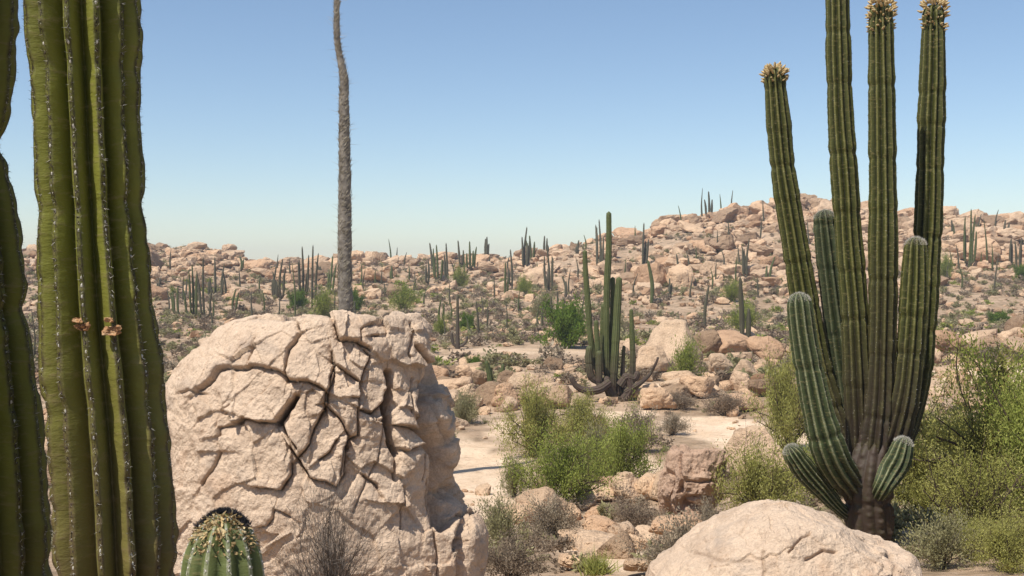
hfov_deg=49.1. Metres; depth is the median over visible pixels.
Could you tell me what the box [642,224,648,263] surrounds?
distant cactus
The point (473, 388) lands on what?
boulder
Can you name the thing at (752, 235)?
boulder
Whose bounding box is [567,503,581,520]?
boulder
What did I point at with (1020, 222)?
boulder
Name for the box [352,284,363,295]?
boulder
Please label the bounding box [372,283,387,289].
boulder
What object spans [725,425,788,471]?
boulder
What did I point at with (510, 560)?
bush
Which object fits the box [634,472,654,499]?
boulder
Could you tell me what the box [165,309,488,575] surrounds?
cracked boulder
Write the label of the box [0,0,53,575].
cardon cactus
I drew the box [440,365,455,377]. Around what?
boulder
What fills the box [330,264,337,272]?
boulder
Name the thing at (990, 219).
boulder
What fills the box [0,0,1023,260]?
sky
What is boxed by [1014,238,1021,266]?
distant cactus
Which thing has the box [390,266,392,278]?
distant cactus
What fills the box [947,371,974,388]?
boulder
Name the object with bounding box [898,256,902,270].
boulder
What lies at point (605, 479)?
boulder
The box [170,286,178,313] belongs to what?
distant cactus
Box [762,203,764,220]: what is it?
distant cactus
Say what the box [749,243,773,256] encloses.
boulder
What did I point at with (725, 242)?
boulder
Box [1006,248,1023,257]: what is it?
boulder
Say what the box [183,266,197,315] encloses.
distant cactus
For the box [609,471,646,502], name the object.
boulder
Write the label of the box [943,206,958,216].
boulder
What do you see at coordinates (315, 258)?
boulder
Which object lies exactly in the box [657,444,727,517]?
boulder
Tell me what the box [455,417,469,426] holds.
boulder
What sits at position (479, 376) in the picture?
boulder
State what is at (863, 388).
branching cactus
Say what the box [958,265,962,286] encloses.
distant cactus
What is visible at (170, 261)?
distant cactus
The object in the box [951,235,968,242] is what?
boulder
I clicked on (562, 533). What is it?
boulder
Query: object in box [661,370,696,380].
boulder
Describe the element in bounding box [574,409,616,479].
bush
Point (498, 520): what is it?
bush
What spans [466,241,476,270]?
distant cactus
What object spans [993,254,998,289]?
distant cactus
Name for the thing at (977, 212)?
boulder
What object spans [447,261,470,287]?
bush
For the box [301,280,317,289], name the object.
boulder
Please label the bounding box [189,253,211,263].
boulder
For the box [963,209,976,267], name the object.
distant cactus
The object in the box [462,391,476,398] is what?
boulder
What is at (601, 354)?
candelabra cactus
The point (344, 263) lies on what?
boojum tree
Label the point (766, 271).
distant cactus
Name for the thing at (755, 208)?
boulder
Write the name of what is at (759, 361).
boulder
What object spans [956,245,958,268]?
distant cactus
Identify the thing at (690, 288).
distant cactus
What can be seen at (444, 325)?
distant cactus
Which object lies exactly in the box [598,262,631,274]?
boulder
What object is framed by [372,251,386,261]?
boulder
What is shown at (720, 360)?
boulder
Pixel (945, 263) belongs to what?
bush
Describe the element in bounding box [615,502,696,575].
bush
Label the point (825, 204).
boulder
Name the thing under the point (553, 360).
boulder
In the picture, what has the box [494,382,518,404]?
boulder
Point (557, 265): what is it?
boulder
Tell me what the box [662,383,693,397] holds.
boulder
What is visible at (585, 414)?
bush
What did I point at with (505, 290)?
distant cactus
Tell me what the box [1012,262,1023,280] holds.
bush
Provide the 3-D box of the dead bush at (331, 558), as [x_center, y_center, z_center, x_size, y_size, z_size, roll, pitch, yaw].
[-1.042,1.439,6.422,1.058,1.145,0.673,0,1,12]
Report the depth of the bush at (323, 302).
99.09 m
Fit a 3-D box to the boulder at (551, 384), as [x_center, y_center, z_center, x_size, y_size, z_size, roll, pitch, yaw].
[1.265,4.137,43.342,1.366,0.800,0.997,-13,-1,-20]
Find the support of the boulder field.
on the ground
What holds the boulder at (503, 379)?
on the ground
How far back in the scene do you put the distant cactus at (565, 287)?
125.26 m
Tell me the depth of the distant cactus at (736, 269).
131.23 m
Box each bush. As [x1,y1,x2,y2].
[259,441,426,575]
[284,287,315,308]
[309,279,337,316]
[352,286,365,312]
[384,276,422,312]
[432,313,448,334]
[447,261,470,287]
[452,382,482,422]
[455,309,475,328]
[464,353,484,365]
[468,479,536,546]
[485,523,557,575]
[487,358,586,459]
[496,445,534,498]
[497,414,626,503]
[514,272,533,293]
[516,488,587,538]
[529,284,556,317]
[531,289,599,348]
[548,379,614,444]
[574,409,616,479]
[578,384,668,483]
[604,491,666,526]
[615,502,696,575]
[620,310,628,331]
[620,393,673,453]
[652,408,693,435]
[664,326,707,380]
[670,388,700,410]
[692,494,726,520]
[700,383,755,415]
[706,419,814,509]
[717,298,771,330]
[720,276,746,301]
[740,316,808,449]
[781,434,820,502]
[895,500,989,571]
[900,417,1023,538]
[938,512,1012,563]
[940,249,955,279]
[957,508,1023,575]
[985,309,1012,322]
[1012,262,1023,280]
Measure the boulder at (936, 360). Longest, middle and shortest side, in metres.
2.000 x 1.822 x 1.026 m
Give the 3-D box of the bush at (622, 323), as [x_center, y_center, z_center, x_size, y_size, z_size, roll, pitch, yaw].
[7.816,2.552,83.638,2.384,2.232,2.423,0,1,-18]
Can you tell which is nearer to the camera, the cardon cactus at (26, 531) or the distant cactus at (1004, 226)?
the cardon cactus at (26, 531)
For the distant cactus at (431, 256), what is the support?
on the ground
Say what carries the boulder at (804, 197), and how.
on the ground
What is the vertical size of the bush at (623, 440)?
2.410 m
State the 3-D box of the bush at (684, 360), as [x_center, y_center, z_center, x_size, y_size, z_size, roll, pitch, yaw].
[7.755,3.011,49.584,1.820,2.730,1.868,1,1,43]
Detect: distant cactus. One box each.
[31,310,35,355]
[169,251,170,268]
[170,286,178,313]
[182,276,183,301]
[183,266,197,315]
[196,258,212,320]
[209,257,224,296]
[223,274,226,293]
[231,289,238,311]
[239,256,243,270]
[250,290,252,314]
[271,265,276,294]
[272,259,285,300]
[292,265,295,315]
[298,247,308,292]
[311,246,318,308]
[327,256,336,292]
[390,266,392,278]
[425,261,429,283]
[429,243,435,266]
[433,245,443,279]
[438,300,444,320]
[441,312,445,334]
[444,244,448,279]
[457,241,464,266]
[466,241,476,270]
[467,301,488,333]
[484,237,488,254]
[485,360,504,381]
[504,262,508,292]
[506,304,507,327]
[508,249,512,287]
[521,227,529,266]
[526,235,534,257]
[536,304,543,325]
[543,236,548,251]
[543,247,553,290]
[550,290,564,316]
[562,276,566,297]
[575,240,578,253]
[595,220,603,265]
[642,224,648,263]
[647,261,653,302]
[668,278,672,299]
[689,277,692,297]
[701,188,702,216]
[703,285,708,328]
[704,191,712,214]
[735,253,737,283]
[739,277,750,336]
[742,240,749,276]
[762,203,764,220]
[765,257,774,276]
[807,220,809,243]
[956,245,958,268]
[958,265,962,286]
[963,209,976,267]
[984,222,987,260]
[991,247,992,270]
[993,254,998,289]
[1003,220,1009,228]
[1009,239,1012,266]
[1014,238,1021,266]
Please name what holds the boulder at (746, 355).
on the ground
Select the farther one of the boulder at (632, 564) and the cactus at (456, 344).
the cactus at (456, 344)
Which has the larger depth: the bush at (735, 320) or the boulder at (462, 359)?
the bush at (735, 320)
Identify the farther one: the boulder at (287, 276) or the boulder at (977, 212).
the boulder at (977, 212)
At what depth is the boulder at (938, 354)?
60.36 m
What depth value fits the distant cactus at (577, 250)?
169.76 m
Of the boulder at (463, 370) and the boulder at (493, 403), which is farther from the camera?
the boulder at (463, 370)
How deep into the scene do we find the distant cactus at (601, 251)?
152.20 m
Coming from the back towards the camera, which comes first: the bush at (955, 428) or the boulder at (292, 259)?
the boulder at (292, 259)
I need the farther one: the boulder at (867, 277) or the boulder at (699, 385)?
the boulder at (867, 277)
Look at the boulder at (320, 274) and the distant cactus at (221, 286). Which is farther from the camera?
the boulder at (320, 274)
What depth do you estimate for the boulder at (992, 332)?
72.20 m
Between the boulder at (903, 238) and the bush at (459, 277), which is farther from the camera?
the boulder at (903, 238)
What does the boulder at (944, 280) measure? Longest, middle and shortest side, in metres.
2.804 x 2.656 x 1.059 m
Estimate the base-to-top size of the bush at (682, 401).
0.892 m
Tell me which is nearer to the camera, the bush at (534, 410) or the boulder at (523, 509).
the boulder at (523, 509)
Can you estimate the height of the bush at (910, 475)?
2.258 m
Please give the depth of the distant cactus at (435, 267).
151.23 m
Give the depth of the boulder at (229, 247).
198.21 m
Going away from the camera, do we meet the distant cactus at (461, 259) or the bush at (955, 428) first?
the bush at (955, 428)
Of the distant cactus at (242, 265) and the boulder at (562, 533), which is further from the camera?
the distant cactus at (242, 265)
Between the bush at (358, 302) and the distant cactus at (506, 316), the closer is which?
the distant cactus at (506, 316)
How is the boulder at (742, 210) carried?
on the ground
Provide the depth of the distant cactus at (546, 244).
183.68 m
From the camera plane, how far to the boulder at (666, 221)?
191.68 m
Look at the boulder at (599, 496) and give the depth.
22.84 m
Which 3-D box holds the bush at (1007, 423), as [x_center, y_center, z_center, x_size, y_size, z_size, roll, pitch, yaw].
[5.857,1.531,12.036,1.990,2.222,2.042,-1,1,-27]
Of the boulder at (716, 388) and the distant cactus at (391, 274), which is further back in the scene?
the distant cactus at (391, 274)
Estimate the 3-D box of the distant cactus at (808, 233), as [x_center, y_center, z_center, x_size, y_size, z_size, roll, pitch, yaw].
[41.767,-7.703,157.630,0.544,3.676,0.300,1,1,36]
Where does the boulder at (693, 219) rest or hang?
on the ground
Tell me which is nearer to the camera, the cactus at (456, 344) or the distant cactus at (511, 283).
the cactus at (456, 344)
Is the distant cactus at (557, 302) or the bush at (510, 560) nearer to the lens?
the bush at (510, 560)
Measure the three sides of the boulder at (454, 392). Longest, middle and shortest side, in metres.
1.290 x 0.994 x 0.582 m
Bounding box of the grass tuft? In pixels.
[573,544,621,575]
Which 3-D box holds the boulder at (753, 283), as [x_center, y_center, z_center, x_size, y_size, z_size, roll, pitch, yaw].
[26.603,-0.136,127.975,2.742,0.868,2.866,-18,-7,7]
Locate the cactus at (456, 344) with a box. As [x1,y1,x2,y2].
[450,294,467,348]
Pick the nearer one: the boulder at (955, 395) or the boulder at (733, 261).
the boulder at (955, 395)
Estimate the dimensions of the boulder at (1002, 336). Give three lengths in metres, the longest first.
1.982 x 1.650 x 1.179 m
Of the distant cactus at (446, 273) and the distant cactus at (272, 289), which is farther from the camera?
the distant cactus at (446, 273)
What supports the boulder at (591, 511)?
on the ground
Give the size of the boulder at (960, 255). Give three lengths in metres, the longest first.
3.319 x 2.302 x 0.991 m
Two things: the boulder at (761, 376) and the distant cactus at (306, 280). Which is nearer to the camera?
the boulder at (761, 376)
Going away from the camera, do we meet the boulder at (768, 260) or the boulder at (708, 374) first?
the boulder at (708, 374)
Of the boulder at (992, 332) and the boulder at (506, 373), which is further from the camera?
the boulder at (992, 332)
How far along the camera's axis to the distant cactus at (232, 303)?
111.12 m
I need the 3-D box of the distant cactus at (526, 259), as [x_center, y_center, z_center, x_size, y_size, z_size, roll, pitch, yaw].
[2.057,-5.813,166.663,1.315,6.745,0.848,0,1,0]
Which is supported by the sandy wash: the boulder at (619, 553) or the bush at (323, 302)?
the boulder at (619, 553)
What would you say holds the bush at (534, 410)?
on the ground
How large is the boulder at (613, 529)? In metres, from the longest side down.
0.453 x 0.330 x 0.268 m
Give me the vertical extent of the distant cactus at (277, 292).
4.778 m
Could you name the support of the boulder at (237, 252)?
on the ground
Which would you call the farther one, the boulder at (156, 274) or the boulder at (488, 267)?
the boulder at (488, 267)
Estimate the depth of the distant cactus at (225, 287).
124.62 m
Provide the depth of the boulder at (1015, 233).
167.36 m
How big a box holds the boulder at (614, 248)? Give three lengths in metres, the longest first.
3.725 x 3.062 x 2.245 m
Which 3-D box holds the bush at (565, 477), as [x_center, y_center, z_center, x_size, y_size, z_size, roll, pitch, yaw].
[1.151,3.376,21.759,2.314,2.061,2.194,-1,1,-33]
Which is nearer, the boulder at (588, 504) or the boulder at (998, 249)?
the boulder at (588, 504)
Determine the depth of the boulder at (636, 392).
43.88 m
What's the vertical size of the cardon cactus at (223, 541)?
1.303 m
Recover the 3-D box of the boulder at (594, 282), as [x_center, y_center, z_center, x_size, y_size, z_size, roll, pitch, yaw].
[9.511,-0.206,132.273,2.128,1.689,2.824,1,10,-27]
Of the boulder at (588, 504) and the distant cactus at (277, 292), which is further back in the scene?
the distant cactus at (277, 292)
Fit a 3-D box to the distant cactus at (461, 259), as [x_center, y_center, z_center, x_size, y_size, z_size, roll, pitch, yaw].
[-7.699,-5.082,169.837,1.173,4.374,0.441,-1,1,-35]
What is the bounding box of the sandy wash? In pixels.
[453,363,1022,573]
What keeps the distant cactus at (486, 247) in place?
on the ground
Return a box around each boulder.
[44,437,47,454]
[150,270,167,280]
[151,284,168,300]
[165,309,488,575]
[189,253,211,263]
[222,244,236,250]
[226,250,244,255]
[228,272,247,278]
[244,259,269,271]
[251,267,270,276]
[263,257,278,264]
[272,273,291,280]
[278,257,304,264]
[291,269,324,281]
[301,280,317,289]
[306,255,324,261]
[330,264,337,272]
[351,251,365,262]
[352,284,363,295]
[358,267,387,281]
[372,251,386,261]
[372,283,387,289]
[378,255,398,264]
[386,283,406,296]
[428,251,445,256]
[432,365,448,377]
[437,377,472,389]
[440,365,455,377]
[449,389,459,402]
[454,365,472,377]
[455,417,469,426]
[457,362,482,366]
[457,383,476,391]
[459,355,483,364]
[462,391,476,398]
[470,398,483,408]
[472,369,486,384]
[475,381,500,405]
[478,262,498,271]
[491,393,506,406]
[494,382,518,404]
[496,370,514,382]
[500,376,510,382]
[500,396,518,410]
[502,502,532,523]
[508,290,524,298]
[508,371,554,396]
[515,486,566,521]
[518,266,546,285]
[520,385,550,403]
[531,476,556,488]
[535,249,549,258]
[536,382,558,387]
[542,262,561,272]
[543,356,562,369]
[545,385,572,407]
[555,277,575,284]
[557,528,584,540]
[558,551,598,568]
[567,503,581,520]
[574,487,596,510]
[575,530,634,551]
[581,515,618,532]
[583,505,605,518]
[588,265,599,274]
[589,279,602,287]
[591,484,615,500]
[592,243,617,256]
[595,495,607,502]
[596,531,635,558]
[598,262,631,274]
[599,476,638,483]
[608,524,618,534]
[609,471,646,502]
[615,272,635,282]
[618,521,641,536]
[619,344,628,355]
[623,338,637,351]
[623,558,650,571]
[627,230,642,234]
[629,533,654,550]
[632,388,641,397]
[634,262,666,285]
[634,282,662,294]
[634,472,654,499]
[635,287,655,295]
[635,525,659,540]
[636,345,668,370]
[640,387,677,408]
[641,295,661,304]
[645,319,702,367]
[645,499,922,575]
[648,515,701,535]
[649,470,661,500]
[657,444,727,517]
[659,218,675,224]
[659,378,679,386]
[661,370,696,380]
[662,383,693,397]
[664,255,686,266]
[666,264,694,287]
[667,253,683,266]
[679,221,703,231]
[679,375,714,396]
[681,215,702,223]
[688,264,702,270]
[689,240,704,249]
[691,238,709,248]
[693,330,721,354]
[694,376,719,395]
[699,261,721,274]
[702,371,715,376]
[707,384,723,396]
[708,353,733,371]
[709,235,734,252]
[711,208,738,223]
[713,393,764,410]
[717,330,751,353]
[718,264,741,275]
[723,203,750,216]
[725,352,751,359]
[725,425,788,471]
[730,371,750,389]
[731,256,748,263]
[731,359,757,374]
[737,280,756,288]
[741,205,752,214]
[744,231,759,239]
[745,262,763,275]
[745,336,784,359]
[747,379,774,395]
[749,203,774,214]
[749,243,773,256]
[749,268,776,277]
[750,373,767,378]
[754,364,763,372]
[756,359,771,369]
[759,256,783,265]
[800,193,808,206]
[807,197,827,208]
[817,199,832,211]
[861,201,867,207]
[862,234,867,242]
[865,270,868,293]
[897,207,913,216]
[898,235,906,242]
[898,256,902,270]
[928,378,948,396]
[934,356,938,366]
[935,330,969,354]
[935,348,942,362]
[940,276,948,285]
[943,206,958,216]
[943,384,979,409]
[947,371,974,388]
[948,217,972,230]
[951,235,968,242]
[952,230,984,238]
[953,232,969,236]
[955,251,966,258]
[958,237,999,257]
[960,209,983,216]
[962,329,997,342]
[966,246,995,262]
[968,336,1012,353]
[981,215,1006,225]
[990,251,1000,260]
[991,237,1018,245]
[995,247,1001,254]
[996,226,1023,239]
[997,327,1023,341]
[1002,217,1017,224]
[1003,336,1023,354]
[1004,315,1023,330]
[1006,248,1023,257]
[1015,219,1023,225]
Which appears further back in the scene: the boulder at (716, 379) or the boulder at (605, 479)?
the boulder at (716, 379)
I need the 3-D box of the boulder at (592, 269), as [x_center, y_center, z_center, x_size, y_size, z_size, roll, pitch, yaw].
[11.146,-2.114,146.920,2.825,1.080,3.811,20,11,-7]
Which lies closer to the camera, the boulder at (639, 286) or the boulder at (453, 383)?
the boulder at (453, 383)
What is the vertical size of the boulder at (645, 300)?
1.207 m
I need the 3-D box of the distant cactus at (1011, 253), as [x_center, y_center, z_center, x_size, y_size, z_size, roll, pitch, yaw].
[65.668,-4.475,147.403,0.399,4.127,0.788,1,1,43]
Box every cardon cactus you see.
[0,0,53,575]
[21,0,178,575]
[179,506,265,575]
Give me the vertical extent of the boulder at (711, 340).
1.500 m
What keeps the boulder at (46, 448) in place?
on the ground
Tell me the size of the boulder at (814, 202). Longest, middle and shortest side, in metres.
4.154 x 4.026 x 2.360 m
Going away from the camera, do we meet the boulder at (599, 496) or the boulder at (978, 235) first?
the boulder at (599, 496)
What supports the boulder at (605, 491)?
on the ground
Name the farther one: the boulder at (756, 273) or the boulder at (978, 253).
the boulder at (978, 253)
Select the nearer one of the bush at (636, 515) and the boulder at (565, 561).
the boulder at (565, 561)
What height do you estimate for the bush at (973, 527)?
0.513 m
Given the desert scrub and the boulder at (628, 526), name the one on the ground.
the desert scrub
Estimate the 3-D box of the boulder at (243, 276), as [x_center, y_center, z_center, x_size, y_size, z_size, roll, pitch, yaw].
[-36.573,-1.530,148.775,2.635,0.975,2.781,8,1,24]
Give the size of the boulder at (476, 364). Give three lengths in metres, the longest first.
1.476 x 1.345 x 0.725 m
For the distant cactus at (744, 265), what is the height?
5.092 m
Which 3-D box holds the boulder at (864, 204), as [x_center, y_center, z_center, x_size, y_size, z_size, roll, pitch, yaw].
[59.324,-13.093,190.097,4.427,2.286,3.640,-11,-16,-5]
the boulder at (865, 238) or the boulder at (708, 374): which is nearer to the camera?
the boulder at (708, 374)
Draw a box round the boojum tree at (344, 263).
[329,0,359,312]
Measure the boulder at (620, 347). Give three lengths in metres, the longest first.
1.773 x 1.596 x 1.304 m
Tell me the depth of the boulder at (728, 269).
137.04 m
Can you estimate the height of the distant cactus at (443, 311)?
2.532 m
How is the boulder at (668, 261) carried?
on the ground
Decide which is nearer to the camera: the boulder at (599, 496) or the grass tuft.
the grass tuft
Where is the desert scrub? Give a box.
[23,206,1023,573]
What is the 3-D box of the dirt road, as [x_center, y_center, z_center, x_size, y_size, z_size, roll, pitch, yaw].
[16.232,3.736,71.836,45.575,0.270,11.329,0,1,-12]
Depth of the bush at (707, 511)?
16.21 m
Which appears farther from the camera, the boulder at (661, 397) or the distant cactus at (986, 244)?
the distant cactus at (986, 244)
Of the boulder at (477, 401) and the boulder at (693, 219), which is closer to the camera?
the boulder at (477, 401)
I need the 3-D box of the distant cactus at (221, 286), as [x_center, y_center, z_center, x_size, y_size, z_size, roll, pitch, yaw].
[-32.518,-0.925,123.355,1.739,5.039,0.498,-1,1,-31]
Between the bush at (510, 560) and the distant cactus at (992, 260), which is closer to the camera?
the bush at (510, 560)
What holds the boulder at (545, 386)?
on the ground
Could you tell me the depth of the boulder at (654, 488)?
22.51 m
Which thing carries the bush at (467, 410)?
on the ground
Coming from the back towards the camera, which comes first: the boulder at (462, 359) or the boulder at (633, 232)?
the boulder at (633, 232)
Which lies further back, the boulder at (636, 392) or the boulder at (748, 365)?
the boulder at (748, 365)
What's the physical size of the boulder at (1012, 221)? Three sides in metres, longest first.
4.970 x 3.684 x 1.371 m
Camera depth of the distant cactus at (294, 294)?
106.23 m
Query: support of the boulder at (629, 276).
on the ground
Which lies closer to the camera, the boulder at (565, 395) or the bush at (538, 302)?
the boulder at (565, 395)
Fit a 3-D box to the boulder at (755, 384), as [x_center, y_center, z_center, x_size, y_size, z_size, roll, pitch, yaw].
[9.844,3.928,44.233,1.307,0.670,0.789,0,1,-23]
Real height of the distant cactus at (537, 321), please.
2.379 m
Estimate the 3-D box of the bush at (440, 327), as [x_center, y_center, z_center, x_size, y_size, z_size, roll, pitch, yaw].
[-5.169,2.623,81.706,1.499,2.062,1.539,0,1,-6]
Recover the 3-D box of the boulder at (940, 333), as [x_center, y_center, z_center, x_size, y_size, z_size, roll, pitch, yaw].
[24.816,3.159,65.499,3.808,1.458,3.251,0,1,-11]
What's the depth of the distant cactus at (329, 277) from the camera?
127.44 m
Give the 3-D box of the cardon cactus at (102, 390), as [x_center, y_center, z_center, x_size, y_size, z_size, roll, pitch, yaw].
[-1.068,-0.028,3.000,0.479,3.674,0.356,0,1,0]
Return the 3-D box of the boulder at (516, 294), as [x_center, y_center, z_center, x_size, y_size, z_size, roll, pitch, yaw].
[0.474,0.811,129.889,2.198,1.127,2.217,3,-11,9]
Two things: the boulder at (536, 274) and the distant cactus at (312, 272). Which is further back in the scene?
the boulder at (536, 274)
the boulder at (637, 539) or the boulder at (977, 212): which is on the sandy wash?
the boulder at (637, 539)
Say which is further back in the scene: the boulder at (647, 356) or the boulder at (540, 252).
the boulder at (540, 252)
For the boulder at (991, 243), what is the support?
on the ground
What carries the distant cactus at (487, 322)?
on the ground
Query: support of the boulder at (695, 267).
on the ground
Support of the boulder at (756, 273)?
on the ground
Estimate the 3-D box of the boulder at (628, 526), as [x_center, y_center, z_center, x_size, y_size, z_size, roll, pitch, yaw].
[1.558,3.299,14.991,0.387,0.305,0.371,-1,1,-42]
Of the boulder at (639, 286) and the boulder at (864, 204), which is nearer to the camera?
the boulder at (639, 286)
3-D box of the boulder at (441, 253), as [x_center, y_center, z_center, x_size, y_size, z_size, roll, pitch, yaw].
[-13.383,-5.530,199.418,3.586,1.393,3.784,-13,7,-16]
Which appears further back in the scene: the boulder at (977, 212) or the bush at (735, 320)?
the boulder at (977, 212)
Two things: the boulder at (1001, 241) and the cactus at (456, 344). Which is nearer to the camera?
the cactus at (456, 344)
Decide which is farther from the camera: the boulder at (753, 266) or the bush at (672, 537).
the boulder at (753, 266)
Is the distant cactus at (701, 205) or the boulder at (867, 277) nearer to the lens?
the boulder at (867, 277)
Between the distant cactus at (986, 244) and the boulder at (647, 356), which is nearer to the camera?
the boulder at (647, 356)
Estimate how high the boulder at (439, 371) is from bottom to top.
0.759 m
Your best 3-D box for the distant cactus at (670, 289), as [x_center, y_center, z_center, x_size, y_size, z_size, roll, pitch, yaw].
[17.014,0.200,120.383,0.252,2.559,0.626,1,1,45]
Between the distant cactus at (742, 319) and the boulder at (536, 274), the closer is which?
the distant cactus at (742, 319)
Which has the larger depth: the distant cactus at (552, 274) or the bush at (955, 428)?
the distant cactus at (552, 274)
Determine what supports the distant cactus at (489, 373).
on the ground
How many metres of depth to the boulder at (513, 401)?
40.68 m
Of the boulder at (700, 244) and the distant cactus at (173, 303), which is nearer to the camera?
the distant cactus at (173, 303)
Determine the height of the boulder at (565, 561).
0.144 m
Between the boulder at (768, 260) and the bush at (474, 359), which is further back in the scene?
the boulder at (768, 260)
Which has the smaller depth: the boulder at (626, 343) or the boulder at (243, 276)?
the boulder at (626, 343)
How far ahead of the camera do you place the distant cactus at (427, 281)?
146.93 m
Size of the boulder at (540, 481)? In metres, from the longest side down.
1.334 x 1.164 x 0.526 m
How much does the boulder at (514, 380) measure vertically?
1.067 m
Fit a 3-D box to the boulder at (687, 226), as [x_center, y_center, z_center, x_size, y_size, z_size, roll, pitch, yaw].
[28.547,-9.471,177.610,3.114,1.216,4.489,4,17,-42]
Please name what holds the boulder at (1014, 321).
on the ground
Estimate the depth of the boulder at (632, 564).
10.59 m
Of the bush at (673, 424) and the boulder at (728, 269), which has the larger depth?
the boulder at (728, 269)
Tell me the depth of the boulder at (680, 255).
144.72 m
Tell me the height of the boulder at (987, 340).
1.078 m
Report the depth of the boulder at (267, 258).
196.67 m
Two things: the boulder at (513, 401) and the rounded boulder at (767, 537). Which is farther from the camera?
the boulder at (513, 401)
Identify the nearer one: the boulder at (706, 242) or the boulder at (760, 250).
the boulder at (760, 250)
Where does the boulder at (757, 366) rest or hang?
on the ground
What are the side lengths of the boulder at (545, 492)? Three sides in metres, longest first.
1.223 x 0.941 x 0.742 m
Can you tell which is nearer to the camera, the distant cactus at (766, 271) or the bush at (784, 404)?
the bush at (784, 404)
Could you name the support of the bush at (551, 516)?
on the ground
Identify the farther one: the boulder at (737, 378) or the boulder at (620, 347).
the boulder at (620, 347)
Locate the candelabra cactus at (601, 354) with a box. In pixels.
[569,211,658,400]
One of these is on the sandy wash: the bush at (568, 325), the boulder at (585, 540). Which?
the boulder at (585, 540)
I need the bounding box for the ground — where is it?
[23,209,1023,575]
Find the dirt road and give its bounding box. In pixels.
[436,347,585,359]
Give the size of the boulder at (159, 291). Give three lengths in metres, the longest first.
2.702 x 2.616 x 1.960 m
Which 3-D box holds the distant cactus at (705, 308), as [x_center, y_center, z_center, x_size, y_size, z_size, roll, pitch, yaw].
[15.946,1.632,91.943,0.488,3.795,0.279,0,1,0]
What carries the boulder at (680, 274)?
on the ground
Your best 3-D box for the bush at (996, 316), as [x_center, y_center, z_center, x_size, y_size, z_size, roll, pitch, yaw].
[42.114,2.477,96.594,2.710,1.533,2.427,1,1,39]
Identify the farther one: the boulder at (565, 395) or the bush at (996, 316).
the bush at (996, 316)
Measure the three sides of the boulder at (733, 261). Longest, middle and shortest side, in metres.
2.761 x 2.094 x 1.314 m
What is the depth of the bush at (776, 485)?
18.64 m
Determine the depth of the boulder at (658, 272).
134.04 m
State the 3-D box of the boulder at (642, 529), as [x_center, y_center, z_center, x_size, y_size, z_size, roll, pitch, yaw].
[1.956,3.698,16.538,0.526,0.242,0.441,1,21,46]
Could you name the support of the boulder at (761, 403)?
on the ground
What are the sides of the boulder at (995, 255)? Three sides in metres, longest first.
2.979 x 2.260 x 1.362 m
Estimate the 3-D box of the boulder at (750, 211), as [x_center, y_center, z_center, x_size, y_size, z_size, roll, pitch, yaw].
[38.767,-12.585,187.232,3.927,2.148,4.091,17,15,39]
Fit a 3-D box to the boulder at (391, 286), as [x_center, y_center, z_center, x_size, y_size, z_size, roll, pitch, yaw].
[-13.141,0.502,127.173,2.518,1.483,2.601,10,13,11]
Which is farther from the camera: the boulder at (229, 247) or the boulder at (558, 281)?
the boulder at (229, 247)
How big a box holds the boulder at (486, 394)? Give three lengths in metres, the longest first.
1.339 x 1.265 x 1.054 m
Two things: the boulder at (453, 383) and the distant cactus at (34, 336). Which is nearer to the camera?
the boulder at (453, 383)
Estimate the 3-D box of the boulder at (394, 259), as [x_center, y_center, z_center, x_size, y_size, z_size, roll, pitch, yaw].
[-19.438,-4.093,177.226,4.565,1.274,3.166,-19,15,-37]
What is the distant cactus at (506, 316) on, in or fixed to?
on the ground
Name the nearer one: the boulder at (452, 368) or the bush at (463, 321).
the boulder at (452, 368)
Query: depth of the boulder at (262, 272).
155.66 m
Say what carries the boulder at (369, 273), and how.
on the ground
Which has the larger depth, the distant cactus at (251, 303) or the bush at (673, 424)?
the distant cactus at (251, 303)
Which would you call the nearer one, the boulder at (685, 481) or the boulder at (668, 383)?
the boulder at (685, 481)
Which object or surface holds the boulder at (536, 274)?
on the ground
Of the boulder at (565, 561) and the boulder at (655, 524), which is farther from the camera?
the boulder at (655, 524)
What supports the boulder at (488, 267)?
on the ground
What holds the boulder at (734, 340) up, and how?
on the ground
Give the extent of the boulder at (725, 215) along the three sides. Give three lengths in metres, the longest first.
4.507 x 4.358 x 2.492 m
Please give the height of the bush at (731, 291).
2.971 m
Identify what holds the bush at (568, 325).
on the ground
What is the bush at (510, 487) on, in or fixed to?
on the ground
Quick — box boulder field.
[22,195,1023,505]
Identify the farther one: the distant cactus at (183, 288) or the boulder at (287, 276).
the boulder at (287, 276)
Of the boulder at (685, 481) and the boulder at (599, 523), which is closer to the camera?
the boulder at (599, 523)
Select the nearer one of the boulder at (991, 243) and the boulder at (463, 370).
the boulder at (463, 370)
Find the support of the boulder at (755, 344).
on the ground
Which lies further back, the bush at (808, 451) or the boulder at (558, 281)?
the boulder at (558, 281)
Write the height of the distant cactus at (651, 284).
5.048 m
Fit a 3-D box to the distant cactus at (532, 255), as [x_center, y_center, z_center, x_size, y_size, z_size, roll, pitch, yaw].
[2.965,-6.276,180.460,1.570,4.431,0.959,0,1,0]
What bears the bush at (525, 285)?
on the ground
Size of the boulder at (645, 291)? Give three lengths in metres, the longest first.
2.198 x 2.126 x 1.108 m
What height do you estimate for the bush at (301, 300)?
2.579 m
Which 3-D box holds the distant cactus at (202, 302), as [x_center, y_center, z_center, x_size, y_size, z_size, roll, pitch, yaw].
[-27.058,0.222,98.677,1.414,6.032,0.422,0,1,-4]
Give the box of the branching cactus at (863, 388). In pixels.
[759,0,950,542]
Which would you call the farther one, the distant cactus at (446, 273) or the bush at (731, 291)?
the distant cactus at (446, 273)

